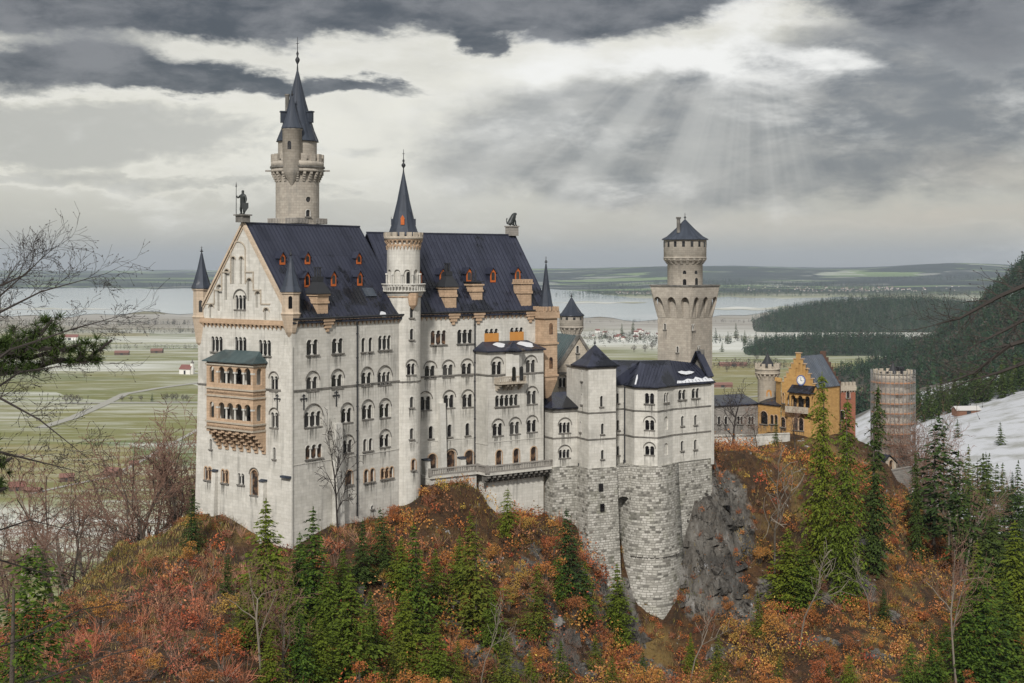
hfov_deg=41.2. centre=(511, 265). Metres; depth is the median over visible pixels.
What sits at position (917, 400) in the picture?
conifer tree
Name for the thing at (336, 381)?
window
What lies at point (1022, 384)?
conifer tree
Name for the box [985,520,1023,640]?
conifer tree
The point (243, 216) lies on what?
statue
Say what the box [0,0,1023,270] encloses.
sky
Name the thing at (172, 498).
bare tree
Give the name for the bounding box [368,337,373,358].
window
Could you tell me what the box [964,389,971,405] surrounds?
conifer tree
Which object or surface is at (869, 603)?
autumn shrub
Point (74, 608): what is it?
autumn shrub
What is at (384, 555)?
conifer tree
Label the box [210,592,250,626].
autumn shrub
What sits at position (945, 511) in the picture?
bare tree
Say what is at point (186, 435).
field path
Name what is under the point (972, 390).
conifer tree
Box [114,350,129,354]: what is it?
barn
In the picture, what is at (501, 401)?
window
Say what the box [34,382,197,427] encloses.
field path
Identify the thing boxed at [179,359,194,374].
church
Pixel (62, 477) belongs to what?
barn
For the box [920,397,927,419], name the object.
conifer tree
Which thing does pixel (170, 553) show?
dry grass
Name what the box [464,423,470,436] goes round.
window
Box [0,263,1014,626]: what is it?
valley ground
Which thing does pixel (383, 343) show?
window
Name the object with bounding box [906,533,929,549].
autumn shrub
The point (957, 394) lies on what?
conifer tree
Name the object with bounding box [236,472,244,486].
window
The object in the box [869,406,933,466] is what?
bare tree
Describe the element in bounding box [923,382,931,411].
conifer tree
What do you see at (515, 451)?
window
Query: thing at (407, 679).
autumn shrub
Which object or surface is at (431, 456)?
window
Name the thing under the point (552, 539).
autumn shrub
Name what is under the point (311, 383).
window
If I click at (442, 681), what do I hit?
autumn shrub
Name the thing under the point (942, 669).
conifer tree
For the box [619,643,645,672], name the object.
autumn shrub
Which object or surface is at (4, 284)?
bare tree
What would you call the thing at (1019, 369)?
conifer tree
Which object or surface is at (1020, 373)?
conifer tree
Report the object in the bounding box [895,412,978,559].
conifer tree
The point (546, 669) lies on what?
autumn shrub
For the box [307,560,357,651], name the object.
conifer tree
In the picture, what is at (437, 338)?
window
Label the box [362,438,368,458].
window
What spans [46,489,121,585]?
bare tree
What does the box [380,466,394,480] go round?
window
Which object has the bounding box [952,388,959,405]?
conifer tree
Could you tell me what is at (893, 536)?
autumn shrub
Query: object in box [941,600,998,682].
conifer tree
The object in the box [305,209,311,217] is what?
window
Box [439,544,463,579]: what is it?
autumn shrub
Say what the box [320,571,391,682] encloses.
conifer tree
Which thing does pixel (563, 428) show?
window
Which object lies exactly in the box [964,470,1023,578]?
bare tree
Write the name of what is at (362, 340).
window
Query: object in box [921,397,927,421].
conifer tree
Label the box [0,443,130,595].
bare tree
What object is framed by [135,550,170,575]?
autumn shrub
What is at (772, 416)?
window
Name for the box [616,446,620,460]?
window
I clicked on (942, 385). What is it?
conifer tree
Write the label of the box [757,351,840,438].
gatehouse
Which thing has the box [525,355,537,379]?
window
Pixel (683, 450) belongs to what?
window
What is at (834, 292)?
wood
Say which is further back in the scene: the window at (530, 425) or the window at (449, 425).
the window at (530, 425)
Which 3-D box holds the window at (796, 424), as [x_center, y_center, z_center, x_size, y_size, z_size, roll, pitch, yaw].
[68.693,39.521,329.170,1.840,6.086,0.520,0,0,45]
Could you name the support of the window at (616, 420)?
in the bower house
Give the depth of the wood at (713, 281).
10941.65 m
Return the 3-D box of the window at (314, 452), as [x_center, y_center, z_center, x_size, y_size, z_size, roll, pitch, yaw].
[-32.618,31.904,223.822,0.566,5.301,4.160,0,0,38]
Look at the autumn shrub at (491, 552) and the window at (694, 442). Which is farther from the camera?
the window at (694, 442)
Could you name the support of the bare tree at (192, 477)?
on the castle crag
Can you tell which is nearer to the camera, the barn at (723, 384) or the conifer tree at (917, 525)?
the conifer tree at (917, 525)
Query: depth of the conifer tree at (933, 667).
220.58 m
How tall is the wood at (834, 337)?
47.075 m
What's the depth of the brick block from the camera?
338.28 m
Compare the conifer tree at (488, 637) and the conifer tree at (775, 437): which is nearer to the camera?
the conifer tree at (488, 637)
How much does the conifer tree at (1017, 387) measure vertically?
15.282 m
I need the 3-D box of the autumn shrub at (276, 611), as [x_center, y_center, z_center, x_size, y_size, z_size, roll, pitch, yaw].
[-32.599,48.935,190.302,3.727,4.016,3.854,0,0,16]
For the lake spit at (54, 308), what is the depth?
5572.35 m
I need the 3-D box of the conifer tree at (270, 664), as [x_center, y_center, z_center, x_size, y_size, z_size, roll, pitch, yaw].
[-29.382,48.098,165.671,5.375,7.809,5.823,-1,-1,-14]
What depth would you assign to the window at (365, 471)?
233.71 m
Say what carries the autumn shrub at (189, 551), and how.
on the castle crag
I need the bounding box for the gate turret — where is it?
[755,352,779,401]
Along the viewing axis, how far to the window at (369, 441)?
234.51 m
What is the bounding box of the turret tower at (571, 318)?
[559,293,583,334]
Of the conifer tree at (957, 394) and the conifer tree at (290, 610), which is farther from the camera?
the conifer tree at (957, 394)
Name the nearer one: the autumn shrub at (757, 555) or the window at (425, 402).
the window at (425, 402)
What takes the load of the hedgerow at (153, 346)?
on the valley ground at (118, 419)
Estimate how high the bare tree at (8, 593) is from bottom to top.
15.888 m
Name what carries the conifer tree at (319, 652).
on the castle crag
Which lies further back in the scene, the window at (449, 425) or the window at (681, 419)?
the window at (681, 419)
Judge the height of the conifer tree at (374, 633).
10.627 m
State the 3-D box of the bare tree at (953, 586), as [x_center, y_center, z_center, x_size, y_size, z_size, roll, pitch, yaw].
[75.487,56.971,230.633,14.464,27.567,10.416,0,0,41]
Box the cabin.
[951,406,980,415]
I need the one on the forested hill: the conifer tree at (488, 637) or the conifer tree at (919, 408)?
the conifer tree at (919, 408)
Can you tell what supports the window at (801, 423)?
in the gatehouse
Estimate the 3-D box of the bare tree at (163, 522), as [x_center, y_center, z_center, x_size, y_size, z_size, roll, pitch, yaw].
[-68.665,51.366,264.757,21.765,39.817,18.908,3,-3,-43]
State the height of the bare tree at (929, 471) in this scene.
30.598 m
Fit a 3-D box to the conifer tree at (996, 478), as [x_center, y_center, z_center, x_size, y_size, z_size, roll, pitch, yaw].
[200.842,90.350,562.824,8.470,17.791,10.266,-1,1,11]
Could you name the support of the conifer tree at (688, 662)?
on the castle crag
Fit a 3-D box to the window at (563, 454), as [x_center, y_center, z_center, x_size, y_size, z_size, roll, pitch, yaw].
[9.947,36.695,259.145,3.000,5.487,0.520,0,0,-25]
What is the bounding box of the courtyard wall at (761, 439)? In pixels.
[714,433,789,446]
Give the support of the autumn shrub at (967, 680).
on the castle crag
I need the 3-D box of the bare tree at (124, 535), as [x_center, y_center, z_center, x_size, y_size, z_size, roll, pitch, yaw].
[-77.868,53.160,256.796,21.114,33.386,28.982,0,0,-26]
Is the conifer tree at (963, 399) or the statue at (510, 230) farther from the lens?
the conifer tree at (963, 399)
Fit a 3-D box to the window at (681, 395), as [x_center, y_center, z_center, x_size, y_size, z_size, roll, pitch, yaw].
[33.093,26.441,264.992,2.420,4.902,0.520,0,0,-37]
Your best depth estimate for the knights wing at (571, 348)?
283.02 m
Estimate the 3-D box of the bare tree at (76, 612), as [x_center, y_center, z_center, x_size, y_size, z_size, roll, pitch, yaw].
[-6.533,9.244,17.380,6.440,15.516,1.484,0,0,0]
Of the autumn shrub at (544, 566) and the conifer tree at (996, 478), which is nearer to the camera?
the autumn shrub at (544, 566)
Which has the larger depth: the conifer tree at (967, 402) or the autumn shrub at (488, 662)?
the conifer tree at (967, 402)
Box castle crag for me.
[0,429,1021,682]
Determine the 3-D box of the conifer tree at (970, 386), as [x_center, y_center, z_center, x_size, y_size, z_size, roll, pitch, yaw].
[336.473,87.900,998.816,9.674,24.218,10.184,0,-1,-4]
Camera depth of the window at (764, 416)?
337.48 m
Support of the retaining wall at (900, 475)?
on the castle crag
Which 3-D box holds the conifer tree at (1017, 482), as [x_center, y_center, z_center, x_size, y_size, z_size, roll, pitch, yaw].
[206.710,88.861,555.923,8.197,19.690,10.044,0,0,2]
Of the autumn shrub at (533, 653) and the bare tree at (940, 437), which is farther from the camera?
the bare tree at (940, 437)
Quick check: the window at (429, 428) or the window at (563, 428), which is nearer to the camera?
the window at (429, 428)
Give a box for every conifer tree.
[0,539,103,682]
[0,610,62,682]
[177,489,208,552]
[211,554,239,602]
[223,561,281,659]
[224,586,262,644]
[227,498,308,627]
[252,631,293,682]
[262,574,314,664]
[274,602,330,682]
[280,532,317,599]
[285,506,344,635]
[298,618,342,682]
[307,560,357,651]
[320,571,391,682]
[325,548,363,609]
[341,520,382,589]
[355,591,392,661]
[366,509,397,580]
[374,628,422,682]
[381,590,431,673]
[382,535,418,601]
[386,522,451,641]
[409,622,462,682]
[422,548,455,611]
[443,511,514,637]
[443,641,478,682]
[444,535,474,600]
[470,587,514,661]
[482,627,527,682]
[492,488,519,538]
[509,561,557,646]
[518,650,541,682]
[546,558,574,606]
[547,641,575,682]
[551,510,598,605]
[576,561,603,628]
[584,634,610,676]
[602,563,638,649]
[602,656,623,682]
[630,653,648,680]
[681,633,701,674]
[694,635,732,682]
[746,591,775,641]
[759,528,817,611]
[770,422,779,449]
[771,655,784,682]
[776,538,825,608]
[793,376,850,587]
[814,397,877,611]
[820,661,837,682]
[839,654,861,682]
[851,383,899,578]
[875,588,893,621]
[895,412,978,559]
[895,642,927,682]
[904,452,930,564]
[913,385,922,414]
[913,632,949,682]
[916,389,921,417]
[916,394,922,418]
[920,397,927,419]
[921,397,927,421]
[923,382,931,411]
[925,388,934,419]
[927,389,938,417]
[928,450,1001,578]
[930,650,951,682]
[932,381,942,412]
[933,623,957,657]
[934,376,944,403]
[934,387,942,411]
[935,386,943,414]
[937,427,963,514]
[937,561,1023,682]
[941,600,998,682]
[942,385,947,410]
[943,390,951,413]
[944,485,963,544]
[948,540,1001,641]
[949,381,955,405]
[951,380,961,405]
[951,454,1008,571]
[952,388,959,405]
[954,422,962,437]
[956,368,969,393]
[956,444,975,518]
[960,384,965,405]
[962,493,983,575]
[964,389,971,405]
[966,370,974,400]
[966,513,1018,612]
[968,375,979,402]
[968,375,983,400]
[971,463,979,488]
[976,373,983,402]
[978,375,989,401]
[978,454,996,528]
[981,381,993,401]
[981,536,991,577]
[982,487,1023,571]
[982,577,1023,682]
[983,453,997,491]
[984,508,1001,570]
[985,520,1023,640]
[986,371,994,394]
[987,463,1003,504]
[989,611,1023,682]
[991,543,1006,611]
[994,423,1007,445]
[994,463,1006,500]
[995,365,1004,394]
[995,367,1005,397]
[995,367,1010,397]
[996,489,1023,570]
[997,482,1007,519]
[1000,480,1017,537]
[1003,372,1009,396]
[1004,518,1023,619]
[1007,358,1019,390]
[1008,371,1016,394]
[1008,473,1015,495]
[1011,460,1023,503]
[1012,374,1020,391]
[1016,366,1023,386]
[1017,353,1022,383]
[1017,365,1023,390]
[1017,517,1023,571]
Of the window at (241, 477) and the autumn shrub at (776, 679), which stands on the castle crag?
the autumn shrub at (776, 679)
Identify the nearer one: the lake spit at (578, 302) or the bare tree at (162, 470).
the bare tree at (162, 470)
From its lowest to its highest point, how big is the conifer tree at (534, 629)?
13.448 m
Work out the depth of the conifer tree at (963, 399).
977.17 m
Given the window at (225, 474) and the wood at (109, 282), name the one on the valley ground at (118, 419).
the wood at (109, 282)
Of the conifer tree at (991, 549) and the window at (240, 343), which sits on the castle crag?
the conifer tree at (991, 549)
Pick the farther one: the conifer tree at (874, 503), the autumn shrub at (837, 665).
the conifer tree at (874, 503)
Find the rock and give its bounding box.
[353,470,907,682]
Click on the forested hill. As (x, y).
(1007, 411)
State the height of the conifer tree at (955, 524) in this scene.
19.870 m
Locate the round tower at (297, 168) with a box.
[265,37,329,223]
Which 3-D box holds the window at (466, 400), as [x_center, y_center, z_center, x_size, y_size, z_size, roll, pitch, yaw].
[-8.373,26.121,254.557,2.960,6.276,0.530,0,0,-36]
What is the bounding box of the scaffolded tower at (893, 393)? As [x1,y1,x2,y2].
[870,362,915,479]
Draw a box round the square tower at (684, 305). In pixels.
[649,216,719,370]
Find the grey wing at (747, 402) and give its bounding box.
[714,394,757,434]
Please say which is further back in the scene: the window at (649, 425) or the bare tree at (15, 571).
the window at (649, 425)
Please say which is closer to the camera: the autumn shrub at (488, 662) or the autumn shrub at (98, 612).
the autumn shrub at (98, 612)
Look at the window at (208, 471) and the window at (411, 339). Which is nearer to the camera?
the window at (208, 471)
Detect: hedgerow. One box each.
[1,318,192,325]
[1,326,193,333]
[87,344,195,348]
[586,318,757,322]
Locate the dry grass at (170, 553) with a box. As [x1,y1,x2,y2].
[1,446,1023,682]
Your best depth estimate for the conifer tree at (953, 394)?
999.92 m
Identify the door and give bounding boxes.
[406,272,409,283]
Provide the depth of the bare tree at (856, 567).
254.17 m
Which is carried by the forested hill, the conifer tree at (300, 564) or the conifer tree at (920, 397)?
the conifer tree at (920, 397)
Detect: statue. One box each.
[233,183,251,221]
[504,213,519,235]
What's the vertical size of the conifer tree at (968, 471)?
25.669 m
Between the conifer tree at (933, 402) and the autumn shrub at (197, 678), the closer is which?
the autumn shrub at (197, 678)
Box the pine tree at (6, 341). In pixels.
[0,308,113,495]
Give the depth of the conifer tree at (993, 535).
349.61 m
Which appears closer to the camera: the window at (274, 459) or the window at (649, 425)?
the window at (274, 459)
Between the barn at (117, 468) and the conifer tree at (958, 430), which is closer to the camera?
the conifer tree at (958, 430)
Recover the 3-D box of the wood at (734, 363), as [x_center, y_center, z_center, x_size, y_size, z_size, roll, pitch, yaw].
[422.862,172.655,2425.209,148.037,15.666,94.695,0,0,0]
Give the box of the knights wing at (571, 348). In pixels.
[553,333,588,391]
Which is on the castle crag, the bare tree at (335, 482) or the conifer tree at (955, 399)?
the bare tree at (335, 482)
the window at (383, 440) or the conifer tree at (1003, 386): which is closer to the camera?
the window at (383, 440)
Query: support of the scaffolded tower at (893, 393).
on the castle crag
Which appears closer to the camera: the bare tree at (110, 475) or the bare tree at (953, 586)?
the bare tree at (953, 586)
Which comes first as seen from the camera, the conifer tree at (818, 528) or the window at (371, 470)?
the window at (371, 470)
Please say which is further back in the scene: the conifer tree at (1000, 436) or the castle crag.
the conifer tree at (1000, 436)
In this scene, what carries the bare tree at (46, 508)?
on the castle crag
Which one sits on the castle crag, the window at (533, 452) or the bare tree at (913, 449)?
the bare tree at (913, 449)
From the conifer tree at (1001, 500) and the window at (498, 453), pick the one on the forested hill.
the conifer tree at (1001, 500)
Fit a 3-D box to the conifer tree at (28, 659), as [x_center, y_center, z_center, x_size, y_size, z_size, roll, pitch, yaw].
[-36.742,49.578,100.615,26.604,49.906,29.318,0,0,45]
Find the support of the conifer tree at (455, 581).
on the castle crag
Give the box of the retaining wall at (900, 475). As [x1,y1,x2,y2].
[891,466,911,496]
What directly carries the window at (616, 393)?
in the bower house
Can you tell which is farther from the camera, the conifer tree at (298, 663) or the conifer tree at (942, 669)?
the conifer tree at (942, 669)
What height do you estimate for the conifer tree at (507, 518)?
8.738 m
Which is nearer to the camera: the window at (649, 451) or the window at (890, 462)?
the window at (649, 451)
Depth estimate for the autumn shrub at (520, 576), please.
227.54 m
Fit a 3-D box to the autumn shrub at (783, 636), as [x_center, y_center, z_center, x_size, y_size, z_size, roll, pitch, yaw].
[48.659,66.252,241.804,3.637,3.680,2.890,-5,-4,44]
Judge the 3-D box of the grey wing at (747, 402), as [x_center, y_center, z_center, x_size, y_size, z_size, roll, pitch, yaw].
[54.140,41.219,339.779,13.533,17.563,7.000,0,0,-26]
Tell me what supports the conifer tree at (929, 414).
on the forested hill
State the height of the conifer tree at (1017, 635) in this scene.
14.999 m
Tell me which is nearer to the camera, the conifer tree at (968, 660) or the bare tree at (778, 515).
the conifer tree at (968, 660)
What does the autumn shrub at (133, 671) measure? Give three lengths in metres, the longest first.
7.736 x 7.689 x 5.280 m
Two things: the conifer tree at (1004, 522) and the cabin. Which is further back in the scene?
the cabin
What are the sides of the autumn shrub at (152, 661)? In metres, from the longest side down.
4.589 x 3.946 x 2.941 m
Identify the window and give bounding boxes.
[203,466,211,487]
[210,336,222,353]
[220,469,228,489]
[233,289,246,313]
[234,336,246,350]
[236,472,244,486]
[249,467,258,496]
[258,339,271,358]
[268,371,278,393]
[269,407,278,428]
[271,447,276,460]
[303,403,322,434]
[304,443,323,460]
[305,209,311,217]
[305,370,319,397]
[306,339,319,362]
[331,338,344,359]
[331,368,344,389]
[340,402,353,429]
[343,434,354,454]
[345,469,353,486]
[360,337,366,358]
[361,366,373,391]
[361,399,374,425]
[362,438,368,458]
[363,469,369,485]
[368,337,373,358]
[368,438,373,451]
[369,468,375,489]
[377,335,392,351]
[377,365,392,392]
[379,398,391,423]
[379,429,391,454]
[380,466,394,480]
[405,359,417,379]
[409,307,414,318]
[409,328,414,342]
[409,396,414,414]
[409,428,414,440]
[410,458,416,476]
[421,391,432,414]
[423,360,436,379]
[427,453,437,468]
[428,426,434,439]
[430,330,447,351]
[442,359,454,377]
[443,390,455,411]
[446,424,452,443]
[447,448,457,470]
[456,329,473,349]
[460,358,473,382]
[461,389,473,408]
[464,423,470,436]
[464,449,473,464]
[484,328,498,332]
[490,356,503,375]
[491,418,504,440]
[494,394,519,407]
[495,449,502,464]
[509,417,521,438]
[510,327,524,340]
[513,448,519,467]
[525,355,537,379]
[526,386,538,404]
[526,415,538,434]
[530,446,537,460]
[558,374,566,387]
[558,417,571,436]
[558,444,571,462]
[575,345,579,359]
[599,395,603,407]
[600,423,604,436]
[600,449,604,462]
[616,393,619,403]
[616,420,620,431]
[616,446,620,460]
[643,416,655,431]
[643,442,655,455]
[644,392,654,410]
[663,392,669,403]
[677,389,686,400]
[680,415,684,426]
[680,440,684,451]
[691,388,700,403]
[693,439,697,452]
[759,410,767,425]
[769,414,774,428]
[773,414,777,426]
[779,416,785,432]
[793,417,798,430]
[799,417,803,432]
[889,459,893,468]
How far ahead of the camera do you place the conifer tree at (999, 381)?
985.25 m
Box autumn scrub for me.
[0,429,1022,682]
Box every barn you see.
[8,481,25,490]
[24,487,43,492]
[59,473,74,481]
[103,467,122,476]
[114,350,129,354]
[150,348,163,352]
[714,382,732,386]
[719,362,746,365]
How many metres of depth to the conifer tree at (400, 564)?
213.42 m
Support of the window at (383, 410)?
in the palace
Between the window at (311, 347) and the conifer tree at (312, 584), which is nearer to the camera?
the conifer tree at (312, 584)
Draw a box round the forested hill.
[838,273,1023,531]
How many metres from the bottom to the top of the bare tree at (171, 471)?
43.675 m
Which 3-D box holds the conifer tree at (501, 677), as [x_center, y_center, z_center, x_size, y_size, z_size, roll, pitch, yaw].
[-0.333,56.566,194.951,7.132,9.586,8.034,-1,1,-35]
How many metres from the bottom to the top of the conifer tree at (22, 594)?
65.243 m
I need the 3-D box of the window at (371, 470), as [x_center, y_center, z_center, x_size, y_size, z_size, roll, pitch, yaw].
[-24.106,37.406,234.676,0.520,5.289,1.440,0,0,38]
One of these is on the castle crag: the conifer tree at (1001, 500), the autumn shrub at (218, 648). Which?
the autumn shrub at (218, 648)
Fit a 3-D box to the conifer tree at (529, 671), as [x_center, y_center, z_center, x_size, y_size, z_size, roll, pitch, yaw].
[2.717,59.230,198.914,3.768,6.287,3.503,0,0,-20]
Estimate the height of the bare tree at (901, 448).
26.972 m
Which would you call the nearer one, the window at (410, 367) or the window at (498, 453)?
the window at (410, 367)
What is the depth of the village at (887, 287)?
9667.70 m
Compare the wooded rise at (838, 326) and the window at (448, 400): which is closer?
the window at (448, 400)
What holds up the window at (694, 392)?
in the bower house
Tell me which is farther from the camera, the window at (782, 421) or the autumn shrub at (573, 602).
the window at (782, 421)
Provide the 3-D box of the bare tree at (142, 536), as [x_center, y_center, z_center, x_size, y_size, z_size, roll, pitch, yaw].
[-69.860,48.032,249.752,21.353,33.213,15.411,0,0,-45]
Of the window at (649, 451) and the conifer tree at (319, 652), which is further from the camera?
the window at (649, 451)
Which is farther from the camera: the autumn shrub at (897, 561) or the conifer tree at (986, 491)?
the conifer tree at (986, 491)
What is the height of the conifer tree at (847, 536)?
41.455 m
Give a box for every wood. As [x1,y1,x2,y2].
[1,281,191,286]
[555,286,983,295]
[582,330,657,345]
[583,277,755,288]
[707,280,898,289]
[712,333,789,343]
[712,357,790,368]
[741,328,927,355]
[751,292,978,331]
[864,273,1009,280]
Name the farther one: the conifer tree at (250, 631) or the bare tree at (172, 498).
the bare tree at (172, 498)
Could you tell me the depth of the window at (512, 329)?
261.29 m
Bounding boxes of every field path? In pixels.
[30,430,195,493]
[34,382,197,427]
[61,402,197,402]
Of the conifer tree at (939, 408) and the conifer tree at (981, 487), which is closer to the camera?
the conifer tree at (981, 487)
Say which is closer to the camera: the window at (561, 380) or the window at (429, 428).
the window at (429, 428)
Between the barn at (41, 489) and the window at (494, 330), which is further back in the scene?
the barn at (41, 489)
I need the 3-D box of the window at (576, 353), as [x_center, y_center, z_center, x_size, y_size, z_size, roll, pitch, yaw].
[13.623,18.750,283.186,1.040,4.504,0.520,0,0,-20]
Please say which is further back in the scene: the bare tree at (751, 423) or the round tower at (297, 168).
the bare tree at (751, 423)
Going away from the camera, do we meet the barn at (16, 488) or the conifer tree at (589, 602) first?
the conifer tree at (589, 602)
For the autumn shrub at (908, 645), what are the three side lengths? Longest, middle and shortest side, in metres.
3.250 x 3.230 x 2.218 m
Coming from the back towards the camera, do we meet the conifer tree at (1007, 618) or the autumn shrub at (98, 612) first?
the conifer tree at (1007, 618)
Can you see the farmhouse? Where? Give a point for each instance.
(74, 336)
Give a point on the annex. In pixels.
(890, 461)
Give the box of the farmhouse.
[61,334,78,339]
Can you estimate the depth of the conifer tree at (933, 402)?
973.73 m
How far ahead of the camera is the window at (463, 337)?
254.18 m
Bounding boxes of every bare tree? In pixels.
[0,201,169,515]
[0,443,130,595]
[0,450,131,580]
[0,452,98,616]
[0,474,252,682]
[0,499,50,606]
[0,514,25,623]
[0,537,68,611]
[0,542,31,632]
[2,509,69,602]
[13,504,73,594]
[21,526,68,607]
[38,460,171,558]
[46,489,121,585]
[58,394,194,561]
[76,441,193,559]
[90,462,158,553]
[94,432,195,561]
[98,423,195,516]
[99,428,194,546]
[105,410,196,533]
[117,394,196,525]
[128,419,196,533]
[214,545,297,679]
[240,570,321,682]
[314,407,363,529]
[481,587,519,682]
[549,625,584,681]
[690,587,732,682]
[714,379,757,444]
[737,404,763,444]
[763,441,804,591]
[782,399,804,448]
[800,537,855,647]
[840,545,869,618]
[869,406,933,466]
[872,416,940,512]
[874,261,1023,418]
[880,415,965,512]
[888,443,938,505]
[899,399,962,497]
[903,446,991,544]
[905,521,995,682]
[907,441,966,564]
[912,414,974,513]
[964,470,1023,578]
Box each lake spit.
[1,308,101,309]
[552,301,647,303]
[715,306,794,310]
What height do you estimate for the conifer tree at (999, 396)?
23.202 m
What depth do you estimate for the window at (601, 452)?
257.21 m
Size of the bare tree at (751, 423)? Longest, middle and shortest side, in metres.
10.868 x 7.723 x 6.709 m
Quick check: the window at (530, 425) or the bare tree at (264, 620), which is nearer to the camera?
the bare tree at (264, 620)
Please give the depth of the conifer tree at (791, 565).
260.98 m
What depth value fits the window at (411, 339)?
240.59 m
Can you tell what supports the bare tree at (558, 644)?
on the castle crag
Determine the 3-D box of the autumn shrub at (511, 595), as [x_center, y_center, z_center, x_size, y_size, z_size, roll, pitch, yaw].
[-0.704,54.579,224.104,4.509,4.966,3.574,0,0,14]
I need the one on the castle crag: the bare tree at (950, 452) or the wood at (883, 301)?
the bare tree at (950, 452)
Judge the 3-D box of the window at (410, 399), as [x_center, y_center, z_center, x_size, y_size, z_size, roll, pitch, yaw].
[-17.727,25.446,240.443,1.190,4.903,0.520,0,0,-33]
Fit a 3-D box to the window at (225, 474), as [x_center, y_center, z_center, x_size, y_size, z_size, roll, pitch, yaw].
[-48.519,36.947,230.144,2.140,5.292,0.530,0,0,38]
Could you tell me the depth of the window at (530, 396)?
258.06 m
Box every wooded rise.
[744,337,910,355]
[753,299,963,331]
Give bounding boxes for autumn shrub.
[3,602,54,636]
[52,588,85,630]
[75,594,125,634]
[98,647,148,682]
[109,623,139,654]
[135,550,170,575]
[136,640,167,678]
[178,662,223,682]
[179,541,196,566]
[205,617,242,671]
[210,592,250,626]
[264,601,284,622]
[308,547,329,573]
[347,658,383,682]
[370,563,393,589]
[386,505,401,524]
[392,666,431,682]
[408,578,444,606]
[428,676,451,682]
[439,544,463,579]
[452,637,476,659]
[478,646,494,673]
[485,542,503,563]
[495,584,519,610]
[505,552,532,592]
[517,567,555,611]
[518,514,538,532]
[523,655,555,680]
[525,645,550,664]
[532,554,566,582]
[540,533,565,559]
[561,593,588,623]
[598,628,613,645]
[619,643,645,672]
[629,664,662,682]
[719,615,753,644]
[721,597,734,613]
[733,652,746,671]
[752,546,771,565]
[753,600,786,623]
[757,611,789,650]
[757,663,791,682]
[775,627,792,647]
[802,597,816,619]
[808,656,833,682]
[818,637,837,661]
[826,652,844,677]
[839,631,862,653]
[854,607,864,621]
[859,598,873,611]
[883,553,905,573]
[889,532,898,546]
[899,639,915,650]
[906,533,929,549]
[911,559,923,571]
[914,605,929,621]
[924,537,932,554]
[962,668,976,682]
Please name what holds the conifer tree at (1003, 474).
on the forested hill
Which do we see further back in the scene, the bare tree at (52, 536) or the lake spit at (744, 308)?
the lake spit at (744, 308)
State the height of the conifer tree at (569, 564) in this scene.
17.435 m
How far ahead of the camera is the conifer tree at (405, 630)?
192.89 m
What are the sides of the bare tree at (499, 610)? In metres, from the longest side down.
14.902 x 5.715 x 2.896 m
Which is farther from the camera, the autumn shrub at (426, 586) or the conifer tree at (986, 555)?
the conifer tree at (986, 555)
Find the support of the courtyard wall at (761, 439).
on the castle crag
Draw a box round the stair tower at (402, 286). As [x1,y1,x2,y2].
[381,149,425,505]
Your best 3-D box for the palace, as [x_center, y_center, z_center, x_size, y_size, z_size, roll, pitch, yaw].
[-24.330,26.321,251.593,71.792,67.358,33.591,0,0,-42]
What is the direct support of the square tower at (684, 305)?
on the castle crag
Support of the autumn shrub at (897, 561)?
on the castle crag
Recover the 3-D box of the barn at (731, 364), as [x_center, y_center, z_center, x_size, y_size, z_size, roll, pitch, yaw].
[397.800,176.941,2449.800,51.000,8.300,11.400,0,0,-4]
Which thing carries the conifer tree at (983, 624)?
on the castle crag
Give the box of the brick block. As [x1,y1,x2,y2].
[841,382,855,435]
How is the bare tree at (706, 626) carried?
on the castle crag
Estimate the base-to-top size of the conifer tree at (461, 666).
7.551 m
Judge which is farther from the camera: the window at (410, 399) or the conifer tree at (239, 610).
the window at (410, 399)
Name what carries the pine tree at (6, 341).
on the castle crag
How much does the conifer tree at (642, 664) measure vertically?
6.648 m
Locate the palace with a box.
[191,222,559,548]
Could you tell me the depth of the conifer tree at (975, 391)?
975.56 m
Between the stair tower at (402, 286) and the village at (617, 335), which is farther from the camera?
the village at (617, 335)
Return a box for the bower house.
[543,341,715,619]
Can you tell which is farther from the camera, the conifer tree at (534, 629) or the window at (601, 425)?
the window at (601, 425)
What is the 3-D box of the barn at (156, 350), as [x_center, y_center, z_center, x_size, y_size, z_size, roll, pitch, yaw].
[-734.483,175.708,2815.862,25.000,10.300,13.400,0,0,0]
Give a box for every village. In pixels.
[592,329,657,339]
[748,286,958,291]
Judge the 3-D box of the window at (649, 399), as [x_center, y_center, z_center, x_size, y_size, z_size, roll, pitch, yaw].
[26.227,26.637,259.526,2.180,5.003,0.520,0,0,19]
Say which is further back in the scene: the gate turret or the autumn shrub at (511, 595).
the gate turret
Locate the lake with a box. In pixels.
[0,287,892,320]
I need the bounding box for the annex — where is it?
[881,454,897,468]
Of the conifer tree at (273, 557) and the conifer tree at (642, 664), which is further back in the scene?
the conifer tree at (642, 664)
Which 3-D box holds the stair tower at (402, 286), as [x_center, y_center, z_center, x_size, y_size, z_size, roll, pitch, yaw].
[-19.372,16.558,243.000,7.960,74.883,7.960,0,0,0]
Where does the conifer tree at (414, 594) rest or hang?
on the castle crag
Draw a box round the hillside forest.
[781,251,1023,428]
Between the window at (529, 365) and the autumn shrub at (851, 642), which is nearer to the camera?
the autumn shrub at (851, 642)
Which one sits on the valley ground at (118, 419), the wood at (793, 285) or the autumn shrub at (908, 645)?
the wood at (793, 285)

